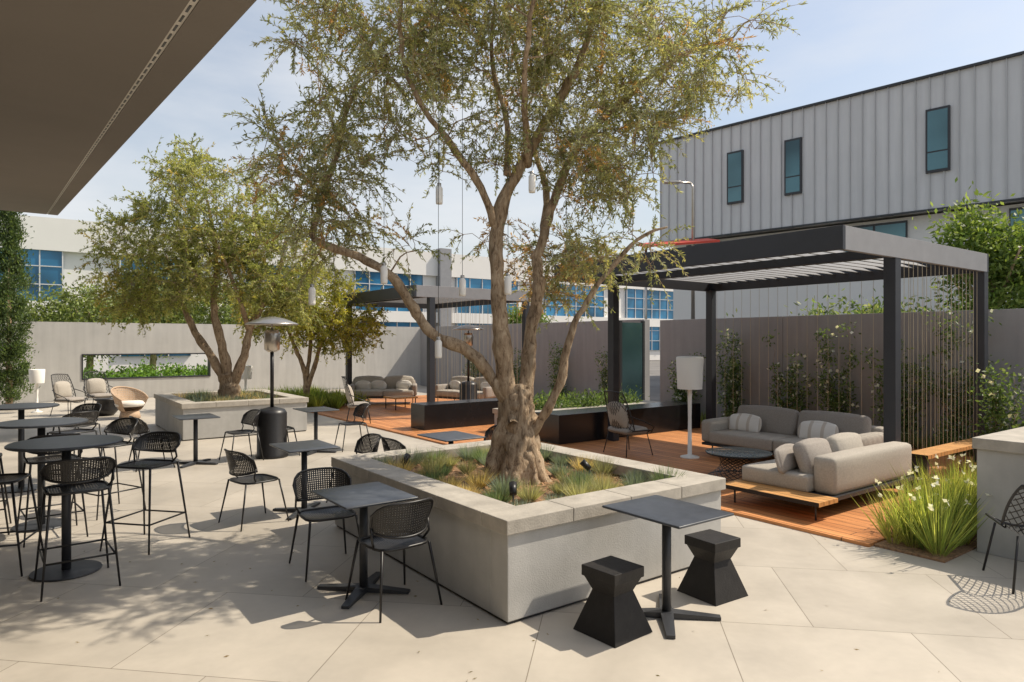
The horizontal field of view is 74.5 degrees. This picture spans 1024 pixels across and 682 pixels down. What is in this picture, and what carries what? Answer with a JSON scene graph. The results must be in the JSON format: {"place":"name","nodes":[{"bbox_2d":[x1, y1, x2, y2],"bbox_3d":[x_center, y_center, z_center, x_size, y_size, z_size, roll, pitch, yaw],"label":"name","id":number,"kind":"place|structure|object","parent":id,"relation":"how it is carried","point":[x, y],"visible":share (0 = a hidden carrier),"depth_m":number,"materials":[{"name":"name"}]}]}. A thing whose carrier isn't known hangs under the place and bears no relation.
{"place":"outdoors","nodes":[
{"label":"outdoors","id":0,"kind":"place"},
{"bbox_2d":[0,215,672,373],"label":"office building","id":1,"kind":"structure","parent":0,"point":[55,245],"depth_m":49.14,"materials":[{"name":"white glass"}]},
{"bbox_2d":[13,360,659,403],"bbox_3d":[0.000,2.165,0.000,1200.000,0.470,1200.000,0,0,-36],"label":"ground","id":2,"kind":"structure","parent":0,"point":[654,380],"depth_m":32.91,"materials":[{"name":"concrete"}]},
{"bbox_2d":[0,321,420,403],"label":"garden wall","id":3,"kind":"structure","parent":2,"relation":"on","point":[62,348],"depth_m":23.31,"materials":[{"name":"concrete"}]},
{"bbox_2d":[490,303,557,323],"bbox_3d":[0.584,0.013,30.159,2.906,3.798,2.883,0,0,-36],"label":"broadleaf tree","id":4,"kind":"object","parent":2,"relation":"on","point":[516,318],"visible":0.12,"depth_m":29.91,"materials":[{"name":"green plant"}]},
{"bbox_2d":[421,319,649,401],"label":"garden wall","id":5,"kind":"structure","parent":2,"relation":"on","point":[589,342],"depth_m":21.77,"materials":[{"name":"concrete"}]},
{"bbox_2d":[619,320,644,399],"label":"glass gate","id":6,"kind":"structure","parent":5,"relation":"attached to","point":[631,355],"depth_m":18.28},
{"bbox_2d":[637,238,719,318],"bbox_3d":[6.111,-1.015,24.961,2.700,5.830,1.600,0,0,0],"label":"red awning","id":7,"kind":"object","parent":2,"relation":"on","point":[695,241],"visible":0.24,"depth_m":24.57,"materials":[{"name":"paint"}]},
{"bbox_2d":[663,181,694,318],"bbox_3d":[6.258,-2.040,25.157,1.190,7.880,0.240,0,0,0],"label":"street lamp","id":8,"kind":"object","parent":2,"relation":"on","point":[692,238],"visible":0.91,"depth_m":25.11,"materials":[{"name":"metal"}]},
{"bbox_2d":[726,277,969,316],"bbox_3d":[7.897,0.057,17.484,3.017,3.199,7.177,0,0,-36],"label":"shrub mass","id":9,"kind":"object","parent":2,"relation":"on","point":[824,312],"visible":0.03,"depth_m":16.65,"materials":[{"name":"green plant"}]},
{"bbox_2d":[842,289,945,313],"bbox_3d":[10.712,0.129,19.093,2.878,3.571,3.199,0,0,-36],"label":"broadleaf tree","id":10,"kind":"object","parent":2,"relation":"on","point":[858,307],"depth_m":18.83,"materials":[{"name":"green plant"}]},
{"bbox_2d":[912,178,1023,310],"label":"broadleaf tree","id":11,"kind":"object","parent":2,"relation":"on","point":[1004,249],"visible":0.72,"depth_m":14.56,"materials":[{"name":"green plant"}]},
{"bbox_2d":[0,386,1023,681],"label":"patio paving","id":12,"kind":"structure","parent":0,"point":[808,606],"depth_m":4.75,"materials":[{"name":"concrete"}]},
{"bbox_2d":[0,453,11,534],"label":"bar stool","id":13,"kind":"object","parent":12,"relation":"on","point":[5,502],"visible":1,"depth_m":6.83,"materials":[{"name":"black metal"}]},
{"bbox_2d":[0,210,40,403],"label":"cypress tree","id":14,"kind":"object","parent":12,"relation":"on","point":[13,349],"visible":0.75,"depth_m":18.65,"materials":[{"name":"green plant"}]},
{"bbox_2d":[0,473,43,576],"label":"bar stool","id":15,"kind":"object","parent":12,"relation":"on","point":[14,478],"visible":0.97,"depth_m":5.68,"materials":[{"name":"black metal"}]},
{"bbox_2d":[0,403,59,492],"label":"bar table","id":16,"kind":"object","parent":12,"relation":"on","point":[21,408],"visible":0.79,"depth_m":8.62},
{"bbox_2d":[29,369,44,412],"bbox_3d":[-12.625,1.324,17.902,0.366,1.152,0.366,0,0,-36],"label":"floor lamp","id":17,"kind":"object","parent":12,"relation":"on","point":[36,376],"visible":0.99,"depth_m":17.80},
{"bbox_2d":[0,417,87,532],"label":"bar table","id":18,"kind":"object","parent":12,"relation":"on","point":[40,424],"visible":0.73,"depth_m":6.89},
{"bbox_2d":[17,433,87,547],"bbox_3d":[-4.484,1.391,6.565,0.518,1.020,0.568,0,0,-42],"label":"bar stool","id":19,"kind":"object","parent":12,"relation":"on","point":[52,456],"visible":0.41,"depth_m":6.54,"materials":[{"name":"black metal"}]},
{"bbox_2d":[4,435,123,581],"bbox_3d":[-3.674,1.364,5.554,0.820,1.072,0.820,0,0,-36],"label":"bar table","id":20,"kind":"object","parent":12,"relation":"on","point":[65,445],"visible":0.94,"depth_m":5.52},
{"bbox_2d":[50,374,89,415],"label":"woven lounge chair","id":21,"kind":"object","parent":12,"relation":"on","point":[62,391],"visible":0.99,"depth_m":17.18,"materials":[{"name":"fabric"}]},
{"bbox_2d":[47,411,104,484],"bbox_3d":[-5.580,1.391,8.554,0.568,1.020,0.518,0,0,25],"label":"bar stool","id":22,"kind":"object","parent":12,"relation":"on","point":[89,414],"visible":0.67,"depth_m":8.52,"materials":[{"name":"black metal"}]},
{"bbox_2d":[34,456,120,601],"bbox_3d":[-3.404,1.391,5.274,0.518,1.020,0.568,0,0,-39],"label":"bar stool","id":23,"kind":"object","parent":12,"relation":"on","point":[47,471],"visible":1,"depth_m":5.16,"materials":[{"name":"black metal"}]},
{"bbox_2d":[47,403,108,476],"bbox_3d":[-5.979,1.391,9.264,0.518,1.020,0.568,0,0,17],"label":"bar stool","id":24,"kind":"object","parent":12,"relation":"on","point":[88,407],"visible":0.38,"depth_m":9.49,"materials":[{"name":"black metal"}]},
{"bbox_2d":[83,371,115,406],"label":"woven lounge chair","id":25,"kind":"object","parent":12,"relation":"on","point":[95,387],"visible":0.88,"depth_m":18.50,"materials":[{"name":"fabric"}]},
{"bbox_2d":[94,398,117,415],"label":"drum side table","id":26,"kind":"object","parent":12,"relation":"on","point":[109,408],"visible":0.77,"depth_m":17.03,"materials":[{"name":"black metal"}]},
{"bbox_2d":[71,417,145,519],"bbox_3d":[-4.489,1.391,7.504,0.518,1.020,0.568,0,0,29],"label":"bar stool","id":27,"kind":"object","parent":12,"relation":"on","point":[114,424],"visible":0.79,"depth_m":7.70,"materials":[{"name":"black metal"}]},
{"bbox_2d":[0,0,256,214],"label":"canopy building","id":28,"kind":"structure","parent":12,"relation":"on","point":[87,87],"depth_m":4.33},
{"bbox_2d":[110,386,148,417],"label":"rattan egg chair","id":29,"kind":"object","parent":12,"relation":"on","point":[132,406],"visible":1,"depth_m":16.66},
{"bbox_2d":[99,431,189,554],"bbox_3d":[-3.418,1.391,6.308,0.518,1.020,0.568,0,0,12],"label":"bar stool","id":30,"kind":"object","parent":12,"relation":"on","point":[140,443],"visible":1,"depth_m":6.47,"materials":[{"name":"black metal"}]},
{"bbox_2d":[128,416,174,471],"bbox_3d":[-5.425,1.506,10.104,0.558,0.791,0.508,0,0,-42],"label":"bistro chair","id":31,"kind":"object","parent":12,"relation":"on","point":[140,427],"visible":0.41,"depth_m":9.87,"materials":[{"name":"black metal"}]},
{"bbox_2d":[171,413,220,467],"bbox_3d":[-4.887,1.528,10.404,0.570,0.737,0.690,0,0,-36],"label":"bistro table","id":32,"kind":"object","parent":12,"relation":"on","point":[194,417],"visible":0.98,"depth_m":10.38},
{"bbox_2d":[154,389,308,440],"bbox_3d":[-6.200,1.545,14.725,2.450,0.710,3.150,0,0,-36],"label":"raised planter","id":33,"kind":"object","parent":12,"relation":"on","point":[230,413],"visible":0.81,"depth_m":13.43,"materials":[{"name":"paint"}]},
{"bbox_2d":[73,132,330,397],"bbox_3d":[-6.712,-1.583,14.643,5.706,6.051,3.532,0,0,0],"label":"olive tree","id":34,"kind":"object","parent":33,"relation":"in","point":[230,252],"visible":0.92,"depth_m":14.29,"materials":[{"name":"green plant"}]},
{"bbox_2d":[172,386,278,401],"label":"ornamental grass","id":35,"kind":"structure","parent":33,"relation":"in","point":[200,396],"depth_m":14.39,"materials":[{"name":"green plant"}]},
{"bbox_2d":[219,409,263,459],"bbox_3d":[-4.306,1.506,10.747,0.558,0.791,0.508,0,0,-42],"label":"bistro chair","id":36,"kind":"object","parent":12,"relation":"on","point":[253,422],"visible":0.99,"depth_m":10.86,"materials":[{"name":"black metal"}]},
{"bbox_2d":[241,365,251,389],"bbox_3d":[-7.577,1.299,19.149,0.366,1.202,0.366,0,0,-36],"label":"floor lamp","id":37,"kind":"object","parent":12,"relation":"on","point":[247,374],"visible":0.48,"depth_m":19.05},
{"bbox_2d":[218,449,288,531],"bbox_3d":[-2.718,1.506,7.068,0.508,0.791,0.558,0,0,42],"label":"bistro chair","id":38,"kind":"object","parent":12,"relation":"on","point":[251,472],"visible":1,"depth_m":6.87,"materials":[{"name":"black metal"}]},
{"bbox_2d":[245,317,298,458],"bbox_3d":[-3.939,0.750,11.056,0.840,2.300,0.840,0,0,-36],"label":"patio heater","id":39,"kind":"object","parent":12,"relation":"on","point":[272,425],"visible":0.97,"depth_m":10.89,"materials":[{"name":"black metal"}]},
{"bbox_2d":[269,439,340,519],"bbox_3d":[-2.312,1.528,7.495,0.570,0.737,0.690,0,0,-36],"label":"bistro table","id":40,"kind":"object","parent":12,"relation":"on","point":[303,447],"visible":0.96,"depth_m":7.47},
{"bbox_2d":[293,406,338,455],"bbox_3d":[-3.350,1.528,11.504,0.570,0.737,0.690,0,0,-36],"label":"bistro table","id":41,"kind":"object","parent":12,"relation":"on","point":[315,410],"visible":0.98,"depth_m":11.47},
{"bbox_2d":[289,467,358,581],"bbox_3d":[-1.561,1.506,5.676,0.508,0.791,0.558,0,0,-32],"label":"bistro chair","id":42,"kind":"object","parent":12,"relation":"on","point":[339,478],"visible":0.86,"depth_m":5.79,"materials":[{"name":"black metal"}]},
{"bbox_2d":[334,403,371,451],"bbox_3d":[-2.794,1.506,11.864,0.558,0.791,0.508,0,0,-31],"label":"bistro chair","id":43,"kind":"object","parent":12,"relation":"on","point":[363,407],"visible":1,"depth_m":11.95,"materials":[{"name":"black metal"}]},
{"bbox_2d":[326,433,380,502],"bbox_3d":[-1.816,1.506,7.886,0.558,0.791,0.508,0,0,-36],"label":"bistro chair","id":44,"kind":"object","parent":12,"relation":"on","point":[359,443],"visible":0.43,"depth_m":8.12,"materials":[{"name":"black metal"}]},
{"bbox_2d":[311,482,417,608],"bbox_3d":[-1.129,1.528,5.123,0.570,0.737,0.690,0,0,-36],"label":"bistro table","id":45,"kind":"object","parent":12,"relation":"on","point":[363,497],"visible":0.96,"depth_m":5.09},
{"bbox_2d":[380,436,405,450],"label":"bistro chair","id":46,"kind":"object","parent":12,"relation":"on","point":[387,446],"visible":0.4,"depth_m":7.72,"materials":[{"name":"black metal"}]},
{"bbox_2d":[345,498,442,622],"bbox_3d":[-0.856,1.506,4.889,0.508,0.791,0.558,0,0,-39],"label":"bistro chair","id":47,"kind":"object","parent":12,"relation":"on","point":[391,536],"visible":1,"depth_m":4.71,"materials":[{"name":"black metal"}]},
{"bbox_2d":[417,431,485,443],"bbox_3d":[-0.751,1.528,8.277,0.570,0.737,0.690,0,0,-36],"label":"bistro table","id":48,"kind":"object","parent":12,"relation":"on","point":[450,437],"visible":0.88,"depth_m":8.18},
{"bbox_2d":[513,348,520,383],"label":"jasmine vine","id":49,"kind":"object","parent":12,"relation":"on","point":[517,374],"visible":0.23,"depth_m":22.79,"materials":[{"name":"green plant"}]},
{"bbox_2d":[331,440,725,623],"bbox_3d":[0.000,1.545,6.388,2.360,0.710,3.070,0,0,-36],"label":"raised planter","id":50,"kind":"object","parent":12,"relation":"on","point":[507,563],"visible":0.67,"depth_m":5.04,"materials":[{"name":"paint"}]},
{"bbox_2d":[509,481,516,504],"bbox_3d":[0.008,1.209,5.268,0.064,0.223,0.112,0,0,-2],"label":"garden spotlight","id":51,"kind":"object","parent":50,"relation":"in","point":[513,488],"visible":0.84,"depth_m":5.24,"materials":[{"name":"black metal"}]},
{"bbox_2d":[219,0,807,484],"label":"olive tree","id":52,"kind":"object","parent":50,"relation":"in","point":[515,442],"visible":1,"depth_m":6.25,"materials":[{"name":"green plant"}]},
{"bbox_2d":[308,284,315,304],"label":"pendant lamp","id":53,"kind":"object","parent":52,"relation":"hanging from","point":[311,295],"visible":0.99,"depth_m":5.98,"materials":[{"name":"white glass"}]},
{"bbox_2d":[380,262,387,283],"bbox_3d":[-1.121,-1.400,5.901,0.062,1.800,0.060,0,0,-36],"label":"pendant lamp","id":54,"kind":"object","parent":52,"relation":"hanging from","point":[383,274],"visible":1,"depth_m":5.88,"materials":[{"name":"white glass"}]},
{"bbox_2d":[435,78,441,357],"bbox_3d":[-0.644,-1.075,5.901,0.062,2.450,0.060,0,0,-36],"label":"pendant lamp","id":55,"kind":"object","parent":52,"relation":"hanging from","point":[438,347],"visible":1,"depth_m":5.90,"materials":[{"name":"white glass"}]},
{"bbox_2d":[459,49,465,295],"bbox_3d":[-0.442,-1.500,6.001,0.062,2.200,0.060,0,0,-36],"label":"pendant lamp","id":56,"kind":"object","parent":52,"relation":"hanging from","point":[462,286],"visible":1,"depth_m":6.00,"materials":[{"name":"white metal"}]},
{"bbox_2d":[504,273,511,294],"bbox_3d":[-0.034,-1.450,5.801,0.062,2.100,0.060,0,0,-36],"label":"pendant lamp","id":57,"kind":"object","parent":52,"relation":"hanging from","point":[507,284],"visible":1,"depth_m":5.78,"materials":[{"name":"glass"}]},
{"bbox_2d":[529,171,534,192],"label":"pendant lamp","id":58,"kind":"object","parent":52,"relation":"hanging from","point":[531,182],"visible":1,"depth_m":5.87,"materials":[{"name":"glass"}]},
{"bbox_2d":[401,457,629,504],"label":"mulch chips","id":59,"kind":"object","parent":50,"relation":"in","point":[551,483],"visible":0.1,"depth_m":6.42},
{"bbox_2d":[368,442,688,505],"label":"ornamental grass","id":60,"kind":"structure","parent":50,"relation":"in","point":[435,470],"depth_m":6.08,"materials":[{"name":"green plant"}]},
{"bbox_2d":[546,342,570,400],"bbox_3d":[1.419,1.005,21.098,0.636,2.036,0.937,0,0,-36],"label":"jasmine vine","id":61,"kind":"object","parent":12,"relation":"on","point":[557,350],"visible":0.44,"depth_m":21.08,"materials":[{"name":"green plant"}]},
{"bbox_2d":[594,346,607,397],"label":"jasmine vine","id":62,"kind":"object","parent":12,"relation":"on","point":[603,382],"visible":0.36,"depth_m":19.42,"materials":[{"name":"green plant"}]},
{"bbox_2d":[573,555,652,647],"bbox_3d":[0.660,1.685,4.420,0.368,0.430,0.368,0,0,-40],"label":"hourglass stool","id":63,"kind":"object","parent":12,"relation":"on","point":[612,614],"visible":1,"depth_m":4.33,"materials":[{"name":"plastic"}]},
{"bbox_2d":[310,395,976,546],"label":"wood deck","id":64,"kind":"structure","parent":12,"relation":"on","point":[847,520],"depth_m":10.37,"materials":[{"name":"wood"}]},
{"bbox_2d":[249,385,370,408],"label":"border grass","id":65,"kind":"structure","parent":64,"relation":"on","point":[317,397],"depth_m":18.88,"materials":[{"name":"green plant"}]},
{"bbox_2d":[228,253,394,396],"bbox_3d":[-5.588,-0.284,18.751,4.631,4.293,2.807,0,0,0],"label":"olive tree","id":66,"kind":"object","parent":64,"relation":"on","point":[338,318],"visible":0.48,"depth_m":18.50,"materials":[{"name":"green plant"}]},
{"bbox_2d":[341,376,370,422],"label":"woven lounge chair","id":67,"kind":"object","parent":64,"relation":"on","point":[349,393],"visible":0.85,"depth_m":15.30,"materials":[{"name":"fabric"}]},
{"bbox_2d":[350,375,416,402],"bbox_3d":[-3.852,1.457,20.183,2.000,0.827,0.965,0,0,-8],"label":"outdoor sofa","id":68,"kind":"object","parent":64,"relation":"on","point":[371,387],"visible":0.88,"depth_m":20.18,"materials":[{"name":"grey fabric"}]},
{"bbox_2d":[383,395,417,409],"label":"coffee table","id":69,"kind":"object","parent":64,"relation":"on","point":[395,397],"visible":0.86,"depth_m":18.57,"materials":[{"name":"brown wood"}]},
{"bbox_2d":[334,285,529,401],"bbox_3d":[-2.456,0.265,19.156,3.500,3.210,5.160,0,0,-36],"label":"louvred pergola","id":70,"kind":"object","parent":64,"relation":"on","point":[424,297],"visible":0.72,"depth_m":17.47,"materials":[{"name":"metal"}]},
{"bbox_2d":[411,398,498,429],"bbox_3d":[-1.083,1.605,14.997,2.300,0.530,0.600,0,0,-36],"label":"black stone planter","id":71,"kind":"object","parent":64,"relation":"on","point":[447,414],"visible":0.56,"depth_m":14.52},
{"bbox_2d":[435,376,495,400],"bbox_3d":[-1.262,1.457,19.723,2.000,0.827,0.965,0,0,36],"label":"outdoor sofa","id":72,"kind":"object","parent":64,"relation":"on","point":[453,389],"visible":0.52,"depth_m":19.69,"materials":[{"name":"grey fabric"}]},
{"bbox_2d":[452,325,483,399],"bbox_3d":[-1.146,0.720,17.688,0.840,2.300,0.840,0,0,-36],"label":"patio heater","id":73,"kind":"object","parent":64,"relation":"on","point":[466,386],"visible":0.75,"depth_m":17.53,"materials":[{"name":"black metal"}]},
{"bbox_2d":[441,298,521,400],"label":"trellis wires","id":74,"kind":"object","parent":64,"relation":"on","point":[472,345],"visible":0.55,"depth_m":17.25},
{"bbox_2d":[492,400,657,424],"bbox_3d":[1.540,1.650,14.730,4.000,0.500,1.150,0,0,-36],"label":"planter","id":75,"kind":"object","parent":64,"relation":"on","point":[495,411],"visible":0.13,"depth_m":14.00,"materials":[{"name":"paint"}]},
{"bbox_2d":[533,385,648,409],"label":"leafy plants","id":76,"kind":"object","parent":75,"relation":"in","point":[584,400],"visible":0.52,"depth_m":14.45,"materials":[{"name":"green plant"}]},
{"bbox_2d":[535,401,700,444],"bbox_3d":[2.248,1.605,13.606,4.000,0.530,0.700,0,0,-36],"label":"black stone planter","id":77,"kind":"object","parent":64,"relation":"on","point":[560,427],"visible":0.81,"depth_m":12.84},
{"bbox_2d":[603,390,654,457],"bbox_3d":[1.873,1.341,11.162,0.670,1.062,0.840,0,0,-28],"label":"woven lounge chair","id":78,"kind":"object","parent":64,"relation":"on","point":[618,413],"visible":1,"depth_m":10.97,"materials":[{"name":"fabric"}]},
{"bbox_2d":[665,352,705,402],"bbox_3d":[4.071,1.101,15.873,0.631,1.879,1.217,0,0,-36],"label":"jasmine vine","id":79,"kind":"object","parent":64,"relation":"on","point":[680,395],"visible":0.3,"depth_m":15.95,"materials":[{"name":"green plant"}]},
{"bbox_2d":[676,356,703,458],"bbox_3d":[2.852,1.058,10.806,0.430,1.623,0.430,0,0,-36],"label":"floor lamp","id":80,"kind":"object","parent":64,"relation":"on","point":[689,369],"visible":1,"depth_m":10.66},
{"bbox_2d":[716,328,749,416],"bbox_3d":[4.839,0.781,14.871,0.579,2.267,1.001,0,0,-36],"label":"jasmine vine","id":81,"kind":"object","parent":64,"relation":"on","point":[734,400],"visible":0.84,"depth_m":14.84,"materials":[{"name":"green plant"}]},
{"bbox_2d":[706,448,771,481],"bbox_3d":[3.089,1.684,9.190,0.880,0.352,0.880,0,0,-36],"label":"wire coffee table","id":82,"kind":"object","parent":64,"relation":"on","point":[729,457],"visible":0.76,"depth_m":9.18,"materials":[{"name":"black metal"}]},
{"bbox_2d":[554,225,988,487],"bbox_3d":[4.042,0.265,11.139,4.390,3.210,5.160,0,0,-36],"label":"louvred pergola","id":83,"kind":"object","parent":64,"relation":"on","point":[777,260],"visible":0.76,"depth_m":10.06,"materials":[{"name":"metal"}]},
{"bbox_2d":[762,329,816,412],"bbox_3d":[5.614,0.901,13.769,0.701,2.294,1.186,0,0,-36],"label":"jasmine vine","id":84,"kind":"object","parent":64,"relation":"on","point":[799,403],"visible":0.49,"depth_m":13.71,"materials":[{"name":"green plant"}]},
{"bbox_2d":[702,405,915,520],"bbox_3d":[3.541,1.464,9.321,3.582,0.812,3.452,0,0,-36],"label":"sectional sofa","id":85,"kind":"object","parent":64,"relation":"on","point":[853,455],"visible":0.85,"depth_m":7.85,"materials":[{"name":"grey fabric"}]},
{"bbox_2d":[728,413,761,431],"bbox_3d":[3.807,1.355,11.028,0.150,0.333,0.630,0,0,-36],"label":"throw pillow","id":86,"kind":"object","parent":85,"relation":"on","point":[746,422],"visible":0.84,"depth_m":10.97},
{"bbox_2d":[774,443,798,473],"bbox_3d":[3.178,1.350,7.726,0.630,0.333,0.150,0,0,-42],"label":"throw pillow","id":87,"kind":"object","parent":85,"relation":"on","point":[785,459],"visible":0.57,"depth_m":7.59,"materials":[{"name":"fabric"}]},
{"bbox_2d":[798,420,838,438],"bbox_3d":[4.551,1.355,10.023,0.150,0.333,0.630,0,0,-36],"label":"throw pillow","id":88,"kind":"object","parent":85,"relation":"on","point":[814,429],"visible":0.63,"depth_m":9.99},
{"bbox_2d":[807,322,872,424],"bbox_3d":[6.284,0.799,12.933,0.594,2.389,1.149,0,0,-36],"label":"jasmine vine","id":89,"kind":"object","parent":64,"relation":"on","point":[831,397],"visible":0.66,"depth_m":12.96,"materials":[{"name":"green plant"}]},
{"bbox_2d":[750,261,973,472],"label":"trellis wires","id":90,"kind":"object","parent":64,"relation":"on","point":[913,356],"visible":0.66,"depth_m":10.05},
{"bbox_2d":[860,338,940,447],"bbox_3d":[6.897,0.923,12.036,0.682,2.183,1.378,0,0,-36],"label":"jasmine vine","id":91,"kind":"object","parent":64,"relation":"on","point":[904,420],"visible":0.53,"depth_m":11.92,"materials":[{"name":"green plant"}]},
{"bbox_2d":[909,438,972,485],"bbox_3d":[6.225,1.660,9.408,2.600,0.420,0.280,0,0,-36],"label":"wooden bench","id":92,"kind":"object","parent":64,"relation":"on","point":[945,449],"visible":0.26,"depth_m":8.84,"materials":[{"name":"brown wood"}]},
{"bbox_2d":[921,301,1011,443],"bbox_3d":[7.500,0.643,11.182,0.719,2.645,1.275,0,0,-36],"label":"jasmine vine","id":93,"kind":"object","parent":64,"relation":"on","point":[956,418],"visible":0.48,"depth_m":11.31,"materials":[{"name":"green plant"}]},
{"bbox_2d":[967,360,1023,449],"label":"jasmine vine","id":94,"kind":"object","parent":64,"relation":"on","point":[999,414],"visible":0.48,"depth_m":9.85,"materials":[{"name":"green plant"}]},
{"bbox_2d":[602,495,733,638],"bbox_3d":[1.066,1.528,4.645,0.570,0.737,0.690,0,0,-36],"label":"bistro table","id":95,"kind":"object","parent":12,"relation":"on","point":[667,513],"visible":0.99,"depth_m":4.61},
{"bbox_2d":[677,529,747,605],"bbox_3d":[1.509,1.685,5.072,0.368,0.430,0.368,0,0,-34],"label":"hourglass stool","id":96,"kind":"object","parent":12,"relation":"on","point":[711,577],"visible":1,"depth_m":4.98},
{"bbox_2d":[660,309,1023,444],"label":"garden wall","id":97,"kind":"structure","parent":12,"relation":"on","point":[684,337],"depth_m":13.14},
{"bbox_2d":[874,533,976,562],"bbox_3d":[4.649,1.890,6.830,2.800,0.020,0.590,0,0,-36],"label":"planting bed","id":98,"kind":"object","parent":12,"relation":"on","point":[902,547],"visible":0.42,"depth_m":6.07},
{"bbox_2d":[850,450,989,556],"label":"iris grass","id":99,"kind":"structure","parent":98,"relation":"on","point":[933,517],"depth_m":6.16,"materials":[{"name":"green plant"}]},
{"bbox_2d":[972,427,1023,561],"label":"counter wall","id":100,"kind":"structure","parent":12,"relation":"on","point":[1000,468],"depth_m":5.94,"materials":[{"name":"paint"}]},
{"bbox_2d":[982,484,1023,593],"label":"woven chair","id":101,"kind":"object","parent":12,"relation":"on","point":[1003,523],"visible":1,"depth_m":5.13,"materials":[{"name":"black metal"}]},
{"bbox_2d":[16,0,1023,261],"label":"sky","id":102,"kind":"structure","parent":0,"point":[843,47],"materials":[{"name":"blue"}]},
{"bbox_2d":[701,410,972,455],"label":"border grass","id":103,"kind":"structure","parent":0,"point":[918,442],"depth_m":11.43,"materials":[{"name":"green plant"}]},
{"bbox_2d":[659,51,1023,319],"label":"metal clad building","id":104,"kind":"structure","parent":0,"point":[893,158],"depth_m":24.27,"materials":[{"name":"metal"}]},
{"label":"lawn","id":105,"kind":"structure","parent":0,"visible":0},
{"bbox_2d":[2,273,67,321],"bbox_3d":[-20.065,-0.402,26.250,4.754,4.624,4.582,0,0,-36],"label":"broadleaf tree","id":106,"kind":"object","parent":105,"relation":"on","point":[33,312],"visible":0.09,"depth_m":26.53,"materials":[{"name":"green plant"}]},
{"bbox_2d":[32,271,148,374],"bbox_3d":[-17.566,-0.470,27.945,4.695,4.759,4.805,0,0,2],"label":"broadleaf tree","id":107,"kind":"object","parent":105,"relation":"on","point":[73,309],"visible":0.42,"depth_m":27.30,"materials":[{"name":"green plant"}]},
{"bbox_2d":[83,359,207,377],"bbox_3d":[-14.789,1.511,25.738,13.512,1.713,2.648,0,0,-36],"label":"hedge","id":108,"kind":"object","parent":105,"relation":"on","point":[166,371],"visible":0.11,"depth_m":26.11,"materials":[{"name":"green plant"}]},
{"bbox_2d":[95,274,207,370],"bbox_3d":[-16.339,-0.688,30.391,4.795,5.192,4.308,0,0,-36],"label":"broadleaf tree","id":109,"kind":"object","parent":105,"relation":"on","point":[153,358],"visible":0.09,"depth_m":30.21,"materials":[{"name":"green plant"}]},
{"bbox_2d":[179,270,260,356],"bbox_3d":[-14.528,-0.879,32.995,5.001,5.574,4.692,0,0,-36],"label":"broadleaf tree","id":110,"kind":"object","parent":105,"relation":"on","point":[224,312],"visible":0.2,"depth_m":32.01,"materials":[{"name":"green plant"}]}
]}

